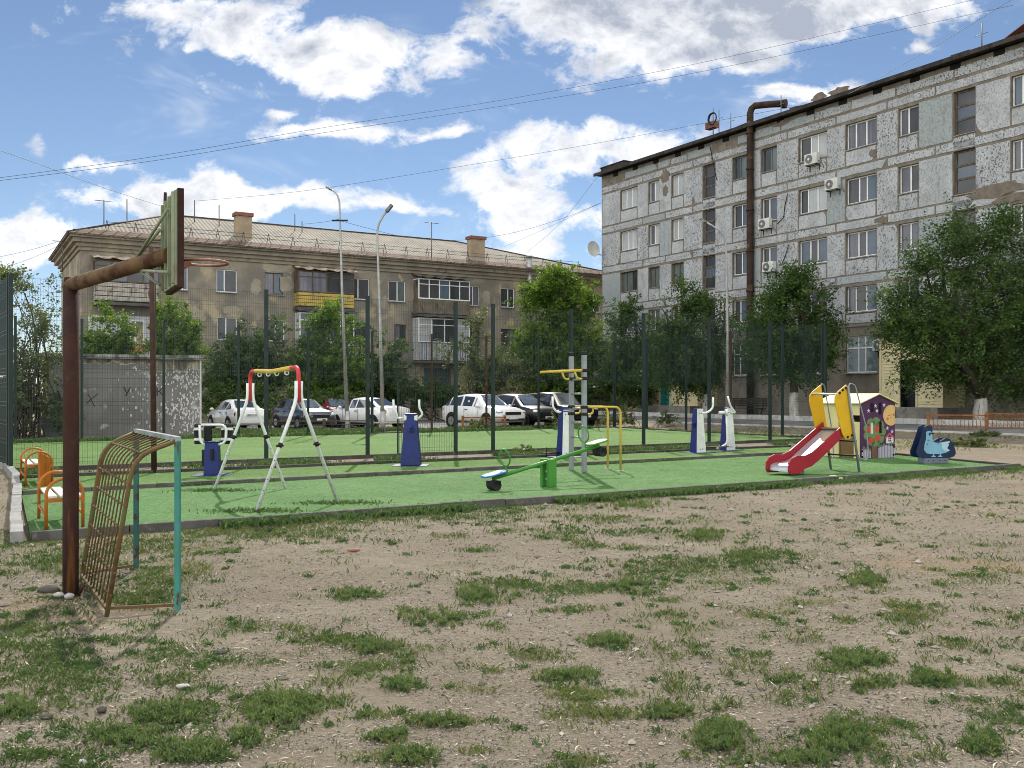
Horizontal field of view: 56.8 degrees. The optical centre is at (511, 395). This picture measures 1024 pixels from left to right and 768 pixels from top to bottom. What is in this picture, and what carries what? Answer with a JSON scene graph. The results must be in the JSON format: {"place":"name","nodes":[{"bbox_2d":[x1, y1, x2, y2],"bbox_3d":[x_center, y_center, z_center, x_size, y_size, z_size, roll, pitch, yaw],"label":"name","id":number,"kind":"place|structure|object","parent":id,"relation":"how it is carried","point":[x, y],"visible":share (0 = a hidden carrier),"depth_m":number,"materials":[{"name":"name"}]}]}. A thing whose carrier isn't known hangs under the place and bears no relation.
{"place":"outdoors","nodes":[
{"label":"outdoors","id":0,"kind":"place"},
{"bbox_2d":[38,451,50,485],"bbox_3d":[-8.019,1.255,16.280,0.060,0.598,0.305,0,0,13],"label":"orange panel","id":1,"kind":"object","parent":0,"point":[44,463],"visible":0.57,"depth_m":16.26,"materials":[{"name":"paint"}]},
{"bbox_2d":[0,0,970,177],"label":"overhead cable","id":2,"kind":"object","parent":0,"point":[456,107],"visible":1,"depth_m":36.86,"materials":[{"name":"black rubber"}]},
{"bbox_2d":[0,5,1012,180],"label":"overhead cable","id":3,"kind":"object","parent":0,"point":[485,108],"visible":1,"depth_m":36.32,"materials":[{"name":"black rubber"}]},
{"bbox_2d":[0,413,1023,767],"bbox_3d":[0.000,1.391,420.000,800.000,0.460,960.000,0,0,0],"label":"ground","id":4,"kind":"structure","parent":0,"point":[374,695],"depth_m":6.77,"materials":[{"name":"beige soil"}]},
{"bbox_2d":[0,274,7,464],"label":"fence","id":5,"kind":"object","parent":4,"relation":"on","point":[4,371],"visible":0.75,"depth_m":20.25,"materials":[{"name":"green metal"}]},
{"bbox_2d":[0,462,22,543],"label":"kerb side","id":6,"kind":"structure","parent":4,"relation":"on","point":[15,521],"depth_m":12.62,"materials":[{"name":"grey concrete"}]},
{"bbox_2d":[0,261,84,438],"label":"tree","id":7,"kind":"object","parent":4,"relation":"on","point":[28,369],"visible":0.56,"depth_m":34.86,"materials":[{"name":"green plant"}]},
{"bbox_2d":[61,297,145,354],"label":"tree","id":8,"kind":"object","parent":4,"relation":"on","point":[127,340],"visible":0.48,"depth_m":43.70,"materials":[{"name":"green plant"}]},
{"bbox_2d":[39,353,203,436],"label":"brick shed","id":9,"kind":"structure","parent":4,"relation":"on","point":[183,406],"depth_m":37.89,"materials":[{"name":"grey brick"},{"name":"white peeling paint"},{"name":"roofing felt"}]},
{"bbox_2d":[79,429,180,616],"bbox_3d":[-3.168,0.968,7.736,0.527,1.323,1.961,0,0,-30],"label":"football goal","id":10,"kind":"object","parent":4,"relation":"on","point":[138,457],"visible":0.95,"depth_m":7.39,"materials":[{"name":"teal paint"}]},
{"bbox_2d":[62,188,229,597],"bbox_3d":[-2.754,0.091,7.100,1.855,3.137,0.494,0,0,43],"label":"basketball hoop","id":11,"kind":"object","parent":4,"relation":"on","point":[168,258],"visible":0.97,"depth_m":7.49,"materials":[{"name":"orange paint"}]},
{"bbox_2d":[149,248,156,472],"bbox_3d":[-7.189,-0.650,18.966,0.150,4.601,0.110,0,0,0],"label":"rusty pole","id":12,"kind":"object","parent":4,"relation":"on","point":[152,366],"visible":0.66,"depth_m":18.92,"materials":[{"name":"metal"}]},
{"bbox_2d":[137,291,214,378],"bbox_3d":[-15.792,-1.591,44.545,3.558,6.561,3.252,0,0,0],"label":"tree","id":13,"kind":"object","parent":4,"relation":"on","point":[169,341],"visible":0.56,"depth_m":44.17,"materials":[{"name":"green plant"}]},
{"bbox_2d":[201,312,300,410],"bbox_3d":[-15.062,-1.509,54.244,5.499,6.427,5.300,0,0,-44],"label":"tree","id":14,"kind":"object","parent":4,"relation":"on","point":[224,375],"visible":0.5,"depth_m":53.46,"materials":[{"name":"green plant"}]},
{"bbox_2d":[201,378,353,424],"bbox_3d":[-12.808,0.370,50.747,9.686,2.649,4.263,0,0,0],"label":"shrub","id":15,"kind":"object","parent":4,"relation":"on","point":[318,395],"visible":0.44,"depth_m":50.35,"materials":[{"name":"green plant"}]},
{"bbox_2d":[48,199,601,420],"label":"apartment building","id":16,"kind":"structure","parent":4,"relation":"on","point":[287,262],"depth_m":62.92,"materials":[{"name":"brown brick"}]},
{"bbox_2d":[217,269,236,292],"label":"window","id":17,"kind":"structure","parent":16,"relation":"in","point":[226,279],"depth_m":59.77,"materials":[{"name":"white plastic"}]},
{"bbox_2d":[217,317,236,340],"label":"window","id":18,"kind":"structure","parent":16,"relation":"in","point":[228,321],"depth_m":59.71,"materials":[{"name":"white plastic"}]},
{"bbox_2d":[265,272,282,295],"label":"window","id":19,"kind":"structure","parent":16,"relation":"in","point":[272,280],"depth_m":61.26,"materials":[{"name":"white wood"}]},
{"bbox_2d":[354,278,370,300],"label":"window","id":20,"kind":"structure","parent":16,"relation":"in","point":[361,286],"depth_m":64.35,"materials":[{"name":"white plastic"}]},
{"bbox_2d":[388,281,406,302],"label":"window","id":21,"kind":"structure","parent":16,"relation":"in","point":[396,288],"depth_m":65.65,"materials":[{"name":"white plastic"}]},
{"bbox_2d":[279,294,376,400],"bbox_3d":[-10.760,-2.058,55.132,5.966,7.532,4.829,0,0,0],"label":"tree","id":22,"kind":"object","parent":4,"relation":"on","point":[329,315],"visible":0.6,"depth_m":54.39,"materials":[{"name":"green plant"}]},
{"bbox_2d":[326,186,349,428],"bbox_3d":[-7.774,-3.819,42.286,1.091,11.038,0.230,0,0,0],"label":"street lamp","id":23,"kind":"object","parent":4,"relation":"on","point":[347,411],"visible":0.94,"depth_m":42.25,"materials":[{"name":"grey metal"}]},
{"bbox_2d":[202,421,543,429],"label":"parking lane","id":24,"kind":"structure","parent":4,"relation":"on","point":[426,424],"depth_m":49.62,"materials":[{"name":"grey asphalt"}]},
{"bbox_2d":[207,399,263,427],"bbox_3d":[-12.857,0.902,44.205,2.016,1.456,4.236,0,0,-35],"label":"parked car","id":25,"kind":"object","parent":24,"relation":"on","point":[224,412],"visible":0.77,"depth_m":42.95,"materials":[{"name":"white paint"}]},
{"bbox_2d":[271,399,335,428],"bbox_3d":[-10.047,0.891,45.587,2.080,1.481,3.992,0,0,-38],"label":"parked car","id":26,"kind":"object","parent":24,"relation":"on","point":[280,410],"visible":0.73,"depth_m":44.88,"materials":[{"name":"blue paint"}]},
{"bbox_2d":[331,397,409,427],"bbox_3d":[-7.097,0.859,46.204,4.500,1.547,2.142,0,0,38],"label":"parked car","id":27,"kind":"object","parent":24,"relation":"on","point":[357,408],"visible":0.46,"depth_m":45.31,"materials":[{"name":"white paint"}]},
{"bbox_2d":[442,394,525,426],"bbox_3d":[-1.389,0.775,45.995,2.240,1.711,4.512,0,0,-41],"label":"parked car","id":28,"kind":"object","parent":24,"relation":"on","point":[471,405],"visible":0.69,"depth_m":45.30,"materials":[{"name":"white paint"}]},
{"bbox_2d":[496,394,558,425],"bbox_3d":[0.414,0.775,47.395,2.240,1.711,4.512,0,0,-39],"label":"parked car","id":29,"kind":"object","parent":24,"relation":"on","point":[527,404],"visible":0.3,"depth_m":46.10,"materials":[{"name":"black paint"}]},
{"bbox_2d":[525,392,598,426],"bbox_3d":[2.353,0.733,48.011,2.176,1.794,4.382,0,0,-37],"label":"parked car","id":30,"kind":"object","parent":24,"relation":"on","point":[561,400],"visible":0.14,"depth_m":47.26,"materials":[{"name":"black paint"}]},
{"bbox_2d":[376,204,392,431],"bbox_3d":[-5.523,-3.301,41.100,0.726,10.002,0.260,0,0,0],"label":"street lamp","id":31,"kind":"object","parent":4,"relation":"on","point":[382,408],"visible":0.86,"depth_m":41.05,"materials":[{"name":"grey metal"}]},
{"bbox_2d":[356,325,413,405],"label":"tree","id":32,"kind":"object","parent":4,"relation":"on","point":[390,386],"visible":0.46,"depth_m":56.65,"materials":[{"name":"green plant"}]},
{"bbox_2d":[22,452,784,494],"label":"kerb","id":33,"kind":"structure","parent":4,"relation":"on","point":[157,485],"depth_m":18.34,"materials":[{"name":"concrete"}]},
{"bbox_2d":[20,447,790,489],"bbox_3d":[0.376,1.578,21.713,20.923,0.050,3.203,0,0,-32],"label":"turf strip","id":34,"kind":"object","parent":4,"relation":"on","point":[89,481],"visible":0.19,"depth_m":20.09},
{"bbox_2d":[20,447,52,485],"bbox_3d":[-8.476,1.255,16.873,0.453,0.598,1.468,0,0,-30],"label":"armrest bench","id":35,"kind":"object","parent":34,"relation":"on","point":[27,462],"visible":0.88,"depth_m":16.41,"materials":[{"name":"orange paint"}]},
{"bbox_2d":[190,423,233,476],"bbox_3d":[-5.808,1.052,18.430,0.760,1.005,0.600,0,0,-4],"label":"exercise machine","id":36,"kind":"object","parent":34,"relation":"on","point":[211,457],"visible":0.94,"depth_m":18.35,"materials":[{"name":"blue paint"}]},
{"bbox_2d":[392,399,429,465],"bbox_3d":[-2.252,0.823,20.985,0.795,1.461,0.640,0,0,2],"label":"exercise machine","id":37,"kind":"object","parent":34,"relation":"on","point":[411,453],"visible":1,"depth_m":20.84,"materials":[{"name":"blue paint"}]},
{"bbox_2d":[542,396,580,457],"bbox_3d":[1.237,0.792,23.699,0.930,1.524,0.680,0,0,-35],"label":"exercise machine","id":38,"kind":"object","parent":34,"relation":"on","point":[562,448],"visible":0.87,"depth_m":23.65,"materials":[{"name":"blue paint"}]},
{"bbox_2d":[681,396,743,453],"bbox_3d":[5.561,0.790,26.206,0.802,1.528,2.336,0,0,44],"label":"air walker","id":39,"kind":"object","parent":34,"relation":"on","point":[698,444],"visible":1,"depth_m":25.75,"materials":[{"name":"blue paint"}]},
{"bbox_2d":[13,427,798,467],"bbox_3d":[-2.562,1.573,32.255,27.536,0.050,13.296,0,0,-35],"label":"turf court","id":40,"kind":"object","parent":4,"relation":"on","point":[301,446],"visible":0.54,"depth_m":30.40,"materials":[{"name":"green carpet"}]},
{"bbox_2d":[22,445,793,477],"bbox_3d":[0.273,1.573,22.042,20.793,0.175,2.636,0,0,-32],"label":"kerb strip","id":41,"kind":"object","parent":4,"relation":"on","point":[346,463],"visible":0.3,"depth_m":21.38,"materials":[{"name":"grey concrete"}]},
{"bbox_2d":[15,426,805,469],"bbox_3d":[-2.558,1.577,32.279,27.583,0.166,13.386,0,0,-35],"label":"sports court","id":42,"kind":"object","parent":4,"relation":"on","point":[143,465],"visible":0.38,"depth_m":25.00,"materials":[{"name":"green rubber"}]},
{"bbox_2d":[13,316,613,439],"bbox_3d":[-6.349,-0.468,37.719,27.522,4.235,0.088,0,0,-35],"label":"fence","id":43,"kind":"object","parent":42,"relation":"on","point":[429,381],"visible":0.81,"depth_m":35.06,"materials":[{"name":"green metal"}]},
{"bbox_2d":[8,273,826,465],"bbox_3d":[0.395,-0.432,26.651,25.831,4.165,0.088,0,0,-33],"label":"fence","id":44,"kind":"object","parent":42,"relation":"on","point":[266,337],"visible":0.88,"depth_m":24.63,"materials":[{"name":"green metal"}]},
{"bbox_2d":[364,372,481,420],"bbox_3d":[-5.819,0.126,58.791,8.131,3.140,4.316,0,0,0],"label":"hedge bush","id":45,"kind":"object","parent":4,"relation":"on","point":[445,391],"visible":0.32,"depth_m":58.07,"materials":[{"name":"green plant"}]},
{"bbox_2d":[397,380,453,452],"bbox_3d":[-2.247,0.600,24.901,1.716,2.000,0.055,0,0,-32],"label":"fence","id":46,"kind":"object","parent":4,"relation":"on","point":[398,420],"visible":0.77,"depth_m":24.62,"materials":[{"name":"green metal"}]},
{"bbox_2d":[433,303,529,394],"bbox_3d":[-1.816,-1.909,56.214,5.766,7.218,3.714,0,0,12],"label":"tree","id":47,"kind":"object","parent":4,"relation":"on","point":[499,369],"visible":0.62,"depth_m":55.75,"materials":[{"name":"green plant"}]},
{"bbox_2d":[22,455,994,540],"bbox_3d":[1.967,1.583,18.277,20.675,0.050,5.645,0,0,-32],"label":"turf front","id":48,"kind":"object","parent":4,"relation":"on","point":[150,514],"visible":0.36,"depth_m":16.00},
{"bbox_2d":[37,470,84,529],"bbox_3d":[-5.525,1.255,11.583,0.434,0.598,1.314,0,0,-30],"label":"armrest bench","id":49,"kind":"object","parent":48,"relation":"on","point":[47,491],"visible":0.72,"depth_m":11.17,"materials":[{"name":"orange paint"}]},
{"bbox_2d":[213,365,338,509],"bbox_3d":[-3.589,0.570,14.381,1.307,1.988,3.138,0,0,-28],"label":"swing frame","id":50,"kind":"object","parent":48,"relation":"on","point":[298,390],"visible":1,"depth_m":13.58,"materials":[{"name":"white paint"}]},
{"bbox_2d":[25,455,993,528],"bbox_3d":[1.973,1.554,18.280,20.649,0.016,5.662,0,0,-32],"label":"turf pile","id":51,"kind":"object","parent":48,"relation":"on","point":[732,465],"visible":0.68,"depth_m":18.16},
{"bbox_2d":[481,426,607,490],"bbox_3d":[0.600,1.042,16.137,2.615,1.025,0.260,0,0,-35],"label":"seesaw","id":52,"kind":"object","parent":48,"relation":"on","point":[548,472],"visible":1,"depth_m":16.06,"materials":[{"name":"green metal"}]},
{"bbox_2d":[540,351,623,471],"bbox_3d":[1.430,0.347,19.418,1.860,2.474,0.794,0,0,-29],"label":"gym ladder","id":53,"kind":"object","parent":48,"relation":"on","point":[583,379],"visible":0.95,"depth_m":19.46,"materials":[{"name":"grey metal"}]},
{"bbox_2d":[765,383,868,474],"bbox_3d":[6.107,0.656,19.077,2.345,1.808,0.864,0,0,-35],"label":"slide","id":54,"kind":"object","parent":48,"relation":"on","point":[817,443],"visible":1,"depth_m":19.13,"materials":[{"name":"stainless steel"},{"name":"red plastic"},{"name":"yellow plastic"}]},
{"bbox_2d":[823,393,898,458],"bbox_3d":[8.745,0.754,24.083,1.300,1.600,1.570,0,0,-25],"label":"playhouse","id":55,"kind":"object","parent":48,"relation":"on","point":[878,409],"visible":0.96,"depth_m":23.48,"materials":[{"name":"purple wood"}]},
{"bbox_2d":[910,425,955,463],"bbox_3d":[9.612,1.116,21.625,1.013,0.876,0.540,0,0,-12],"label":"bird rocker","id":56,"kind":"object","parent":48,"relation":"on","point":[925,448],"visible":1,"depth_m":21.51,"materials":[{"name":"blue plastic"}]},
{"bbox_2d":[0,468,1023,767],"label":"grass","id":57,"kind":"structure","parent":4,"relation":"on","point":[338,638],"depth_m":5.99,"materials":[{"name":"green plant"}]},
{"bbox_2d":[13,424,1023,528],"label":"kerb weeds","id":58,"kind":"object","parent":4,"relation":"on","point":[277,432],"visible":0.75,"depth_m":17.58,"materials":[{"name":"green plant"}]},
{"bbox_2d":[31,463,1020,541],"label":"kerb front","id":59,"kind":"structure","parent":4,"relation":"on","point":[46,535],"depth_m":12.91,"materials":[{"name":"concrete"}]},
{"bbox_2d":[495,261,617,410],"bbox_3d":[2.989,-3.622,59.996,8.214,9.964,6.479,0,0,0],"label":"tree","id":60,"kind":"object","parent":4,"relation":"on","point":[548,289],"visible":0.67,"depth_m":59.33,"materials":[{"name":"green plant"}]},
{"bbox_2d":[588,292,666,410],"bbox_3d":[6.948,-2.535,58.063,5.560,7.746,4.361,0,0,0],"label":"tree","id":61,"kind":"object","parent":4,"relation":"on","point":[626,308],"visible":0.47,"depth_m":57.55,"materials":[{"name":"green plant"}]},
{"bbox_2d":[599,369,655,411],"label":"tree","id":62,"kind":"object","parent":4,"relation":"on","point":[632,389],"visible":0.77,"depth_m":55.42,"materials":[{"name":"green plant"}]},
{"bbox_2d":[635,273,749,411],"bbox_3d":[9.603,-2.670,50.304,6.174,8.000,4.941,0,0,0],"label":"tree","id":63,"kind":"object","parent":4,"relation":"on","point":[693,306],"visible":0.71,"depth_m":50.05,"materials":[{"name":"green plant"}]},
{"bbox_2d":[700,218,728,407],"bbox_3d":[9.519,-3.389,44.500,1.387,9.878,0.230,0,0,0],"label":"street lamp","id":64,"kind":"object","parent":4,"relation":"on","point":[727,329],"visible":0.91,"depth_m":44.46,"materials":[{"name":"grey metal"}]},
{"bbox_2d":[614,323,823,434],"bbox_3d":[8.017,-0.468,39.695,0.088,4.235,13.301,0,0,-28],"label":"fence","id":65,"kind":"object","parent":4,"relation":"on","point":[780,369],"visible":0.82,"depth_m":39.51,"materials":[{"name":"green metal"}]},
{"bbox_2d":[732,398,766,414],"bbox_3d":[12.731,0.665,51.757,0.676,1.029,2.600,0,0,-32],"label":"slatted bench","id":66,"kind":"object","parent":4,"relation":"on","point":[740,401],"visible":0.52,"depth_m":51.78,"materials":[{"name":"brown wood"}]},
{"bbox_2d":[730,258,860,415],"bbox_3d":[13.445,-2.666,45.356,6.141,7.952,4.582,0,0,0],"label":"tree","id":67,"kind":"object","parent":4,"relation":"on","point":[793,286],"visible":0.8,"depth_m":45.01,"materials":[{"name":"green plant"}]},
{"bbox_2d":[593,23,1023,420],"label":"apartment building","id":68,"kind":"structure","parent":4,"relation":"on","point":[901,153],"depth_m":48.14,"materials":[{"name":"grey concrete"}]},
{"bbox_2d":[620,187,636,210],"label":"window","id":69,"kind":"structure","parent":68,"relation":"in","point":[629,197],"depth_m":62.64,"materials":[{"name":"white plastic"}]},
{"bbox_2d":[620,271,636,292],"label":"window","id":70,"kind":"structure","parent":68,"relation":"in","point":[629,279],"depth_m":62.64,"materials":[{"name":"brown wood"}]},
{"bbox_2d":[621,229,637,251],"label":"window","id":71,"kind":"structure","parent":68,"relation":"in","point":[629,238],"depth_m":62.64,"materials":[{"name":"white plastic"}]},
{"bbox_2d":[609,350,721,413],"bbox_3d":[9.015,-0.645,56.953,3.560,4.190,6.661,0,0,-32],"label":"entrance porch","id":72,"kind":"object","parent":68,"relation":"attached to","point":[692,404],"visible":0.22,"depth_m":55.74,"materials":[{"name":"beige concrete"}]},
{"bbox_2d":[702,163,714,199],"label":"window","id":73,"kind":"structure","parent":68,"relation":"in","point":[709,169],"depth_m":56.25,"materials":[{"name":"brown wood"}]},
{"bbox_2d":[702,209,714,244],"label":"window","id":74,"kind":"structure","parent":68,"relation":"in","point":[710,214],"depth_m":56.22,"materials":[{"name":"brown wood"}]},
{"bbox_2d":[705,255,714,289],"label":"window","id":75,"kind":"structure","parent":68,"relation":"in","point":[709,260],"depth_m":56.22,"materials":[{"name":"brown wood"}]},
{"bbox_2d":[733,203,746,228],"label":"window","id":76,"kind":"structure","parent":68,"relation":"in","point":[740,210],"depth_m":54.12,"materials":[{"name":"white plastic"}]},
{"bbox_2d":[734,155,746,180],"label":"window","id":77,"kind":"structure","parent":68,"relation":"in","point":[740,162],"depth_m":54.07,"materials":[{"name":"grey wood"}]},
{"bbox_2d":[735,252,746,275],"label":"window","id":78,"kind":"structure","parent":68,"relation":"in","point":[740,258],"depth_m":54.10,"materials":[{"name":"white plastic"}]},
{"bbox_2d":[746,99,787,414],"bbox_3d":[14.105,-7.519,52.513,2.268,17.639,0.485,0,0,31],"label":"flue pipe","id":79,"kind":"object","parent":68,"relation":"attached to","point":[750,194],"visible":0.88,"depth_m":52.80,"materials":[{"name":"brown metal"}]},
{"bbox_2d":[760,146,776,173],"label":"window","id":80,"kind":"structure","parent":68,"relation":"in","point":[769,155],"depth_m":52.25,"materials":[{"name":"grey wood"}]},
{"bbox_2d":[763,197,776,220],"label":"window","id":81,"kind":"structure","parent":68,"relation":"in","point":[770,204],"depth_m":52.24,"materials":[{"name":"white plastic"}]},
{"bbox_2d":[797,185,826,215],"bbox_3d":[15.792,-10.213,49.608,0.250,1.335,1.924,0,0,-32],"label":"window","id":82,"kind":"structure","parent":68,"relation":"in","point":[813,199],"depth_m":49.73,"materials":[{"name":"white plastic"}]},
{"bbox_2d":[798,132,826,163],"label":"window","id":83,"kind":"structure","parent":68,"relation":"in","point":[816,143],"depth_m":49.64,"materials":[{"name":"white plastic"}]},
{"bbox_2d":[799,237,826,266],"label":"window","id":84,"kind":"structure","parent":68,"relation":"in","point":[816,249],"depth_m":49.69,"materials":[{"name":"white plastic"}]},
{"bbox_2d":[845,117,876,151],"bbox_3d":[17.384,-12.962,47.059,0.250,1.335,1.890,0,0,-32],"label":"window","id":85,"kind":"structure","parent":68,"relation":"in","point":[863,133],"depth_m":47.15,"materials":[{"name":"white plastic"}]},
{"bbox_2d":[845,173,876,205],"bbox_3d":[17.384,-10.213,47.059,0.250,1.335,1.890,0,0,-32],"label":"window","id":86,"kind":"structure","parent":68,"relation":"in","point":[860,189],"depth_m":47.15,"materials":[{"name":"white plastic"}]},
{"bbox_2d":[845,229,876,259],"bbox_3d":[17.384,-7.492,47.059,0.250,1.335,1.890,0,0,-32],"label":"window","id":87,"kind":"structure","parent":68,"relation":"in","point":[863,243],"depth_m":47.15,"materials":[{"name":"white plastic"}]},
{"bbox_2d":[845,284,876,313],"bbox_3d":[17.384,-4.772,47.059,0.250,1.335,1.890,0,0,-32],"label":"window","id":88,"kind":"structure","parent":68,"relation":"in","point":[853,300],"depth_m":47.20,"materials":[{"name":"white plastic"}]},
{"bbox_2d":[845,336,876,373],"bbox_3d":[17.341,-2.007,47.025,0.250,1.885,1.890,0,0,-32],"label":"window","id":89,"kind":"structure","parent":68,"relation":"in","point":[863,362],"depth_m":47.15,"materials":[{"name":"white glass"}]},
{"bbox_2d":[897,105,918,137],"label":"window","id":90,"kind":"structure","parent":68,"relation":"in","point":[909,116],"depth_m":44.87,"materials":[{"name":"white plastic"}]},
{"bbox_2d":[899,164,918,194],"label":"window","id":91,"kind":"structure","parent":68,"relation":"in","point":[909,174],"depth_m":44.83,"materials":[{"name":"white plastic"}]},
{"bbox_2d":[900,221,918,251],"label":"window","id":92,"kind":"structure","parent":68,"relation":"in","point":[910,231],"depth_m":44.91,"materials":[{"name":"white plastic"}]},
{"bbox_2d":[873,332,972,418],"bbox_3d":[17.549,-0.695,43.195,3.660,4.290,5.245,0,0,-32],"label":"entrance porch","id":93,"kind":"object","parent":68,"relation":"attached to","point":[914,406],"visible":0.25,"depth_m":42.28,"materials":[{"name":"beige"}]},
{"bbox_2d":[901,360,914,406],"bbox_3d":[18.205,-0.535,43.107,0.560,2.150,0.900,0,0,-32],"label":"door","id":94,"kind":"structure","parent":93,"relation":"in","point":[910,401],"depth_m":43.42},
{"bbox_2d":[953,88,974,136],"bbox_3d":[20.290,-12.672,42.408,0.250,2.015,1.133,0,0,-32],"label":"window","id":95,"kind":"structure","parent":68,"relation":"in","point":[964,100],"depth_m":42.50,"materials":[{"name":"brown wood"}]},
{"bbox_2d":[955,148,975,195],"bbox_3d":[20.290,-9.992,42.408,0.250,2.015,1.133,0,0,-32],"label":"window","id":96,"kind":"structure","parent":68,"relation":"in","point":[965,159],"depth_m":42.50,"materials":[{"name":"brown wood"}]},
{"bbox_2d":[1010,74,1023,107],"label":"window","id":97,"kind":"structure","parent":68,"relation":"in","point":[1018,81],"depth_m":40.45,"materials":[{"name":"white plastic"}]},
{"bbox_2d":[1011,139,1023,171],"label":"window","id":98,"kind":"structure","parent":68,"relation":"in","point":[1018,146],"depth_m":40.45,"materials":[{"name":"white plastic"}]},
{"bbox_2d":[598,411,1022,426],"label":"road kerb","id":99,"kind":"structure","parent":4,"relation":"on","point":[897,420],"depth_m":39.81,"materials":[{"name":"concrete"}]},
{"bbox_2d":[636,420,1023,435],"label":"road edge","id":100,"kind":"object","parent":4,"relation":"on","point":[1016,434],"visible":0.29,"depth_m":36.73,"materials":[{"name":"concrete"}]},
{"bbox_2d":[714,425,1023,450],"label":"dry tufts","id":101,"kind":"object","parent":4,"relation":"on","point":[908,446],"visible":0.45,"depth_m":32.66,"materials":[{"name":"green plant"}]},
{"bbox_2d":[852,188,1023,420],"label":"tree","id":102,"kind":"object","parent":4,"relation":"on","point":[976,369],"visible":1,"depth_m":38.10,"materials":[{"name":"green plant"}]},
{"bbox_2d":[927,413,987,428],"bbox_3d":[16.764,1.029,35.700,2.082,0.730,0.100,0,0,30],"label":"fence","id":103,"kind":"object","parent":4,"relation":"on","point":[929,415],"visible":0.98,"depth_m":35.69,"materials":[{"name":"orange paint"}]},
{"bbox_2d":[952,436,998,446],"bbox_3d":[14.271,1.468,29.426,1.174,0.427,1.272,0,0,-34],"label":"weed bush","id":104,"kind":"object","parent":4,"relation":"on","point":[977,442],"visible":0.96,"depth_m":29.24,"materials":[{"name":"green plant"}]},
{"bbox_2d":[0,493,1023,767],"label":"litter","id":105,"kind":"object","parent":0,"point":[432,673],"visible":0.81,"depth_m":5.14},
{"bbox_2d":[0,0,1023,394],"label":"sky","id":106,"kind":"structure","parent":0,"point":[87,83],"materials":[{"name":"blue"}]},
{"bbox_2d":[598,415,1023,433],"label":"road","id":107,"kind":"structure","parent":0,"point":[897,426],"depth_m":41.34,"materials":[{"name":"grey asphalt"}]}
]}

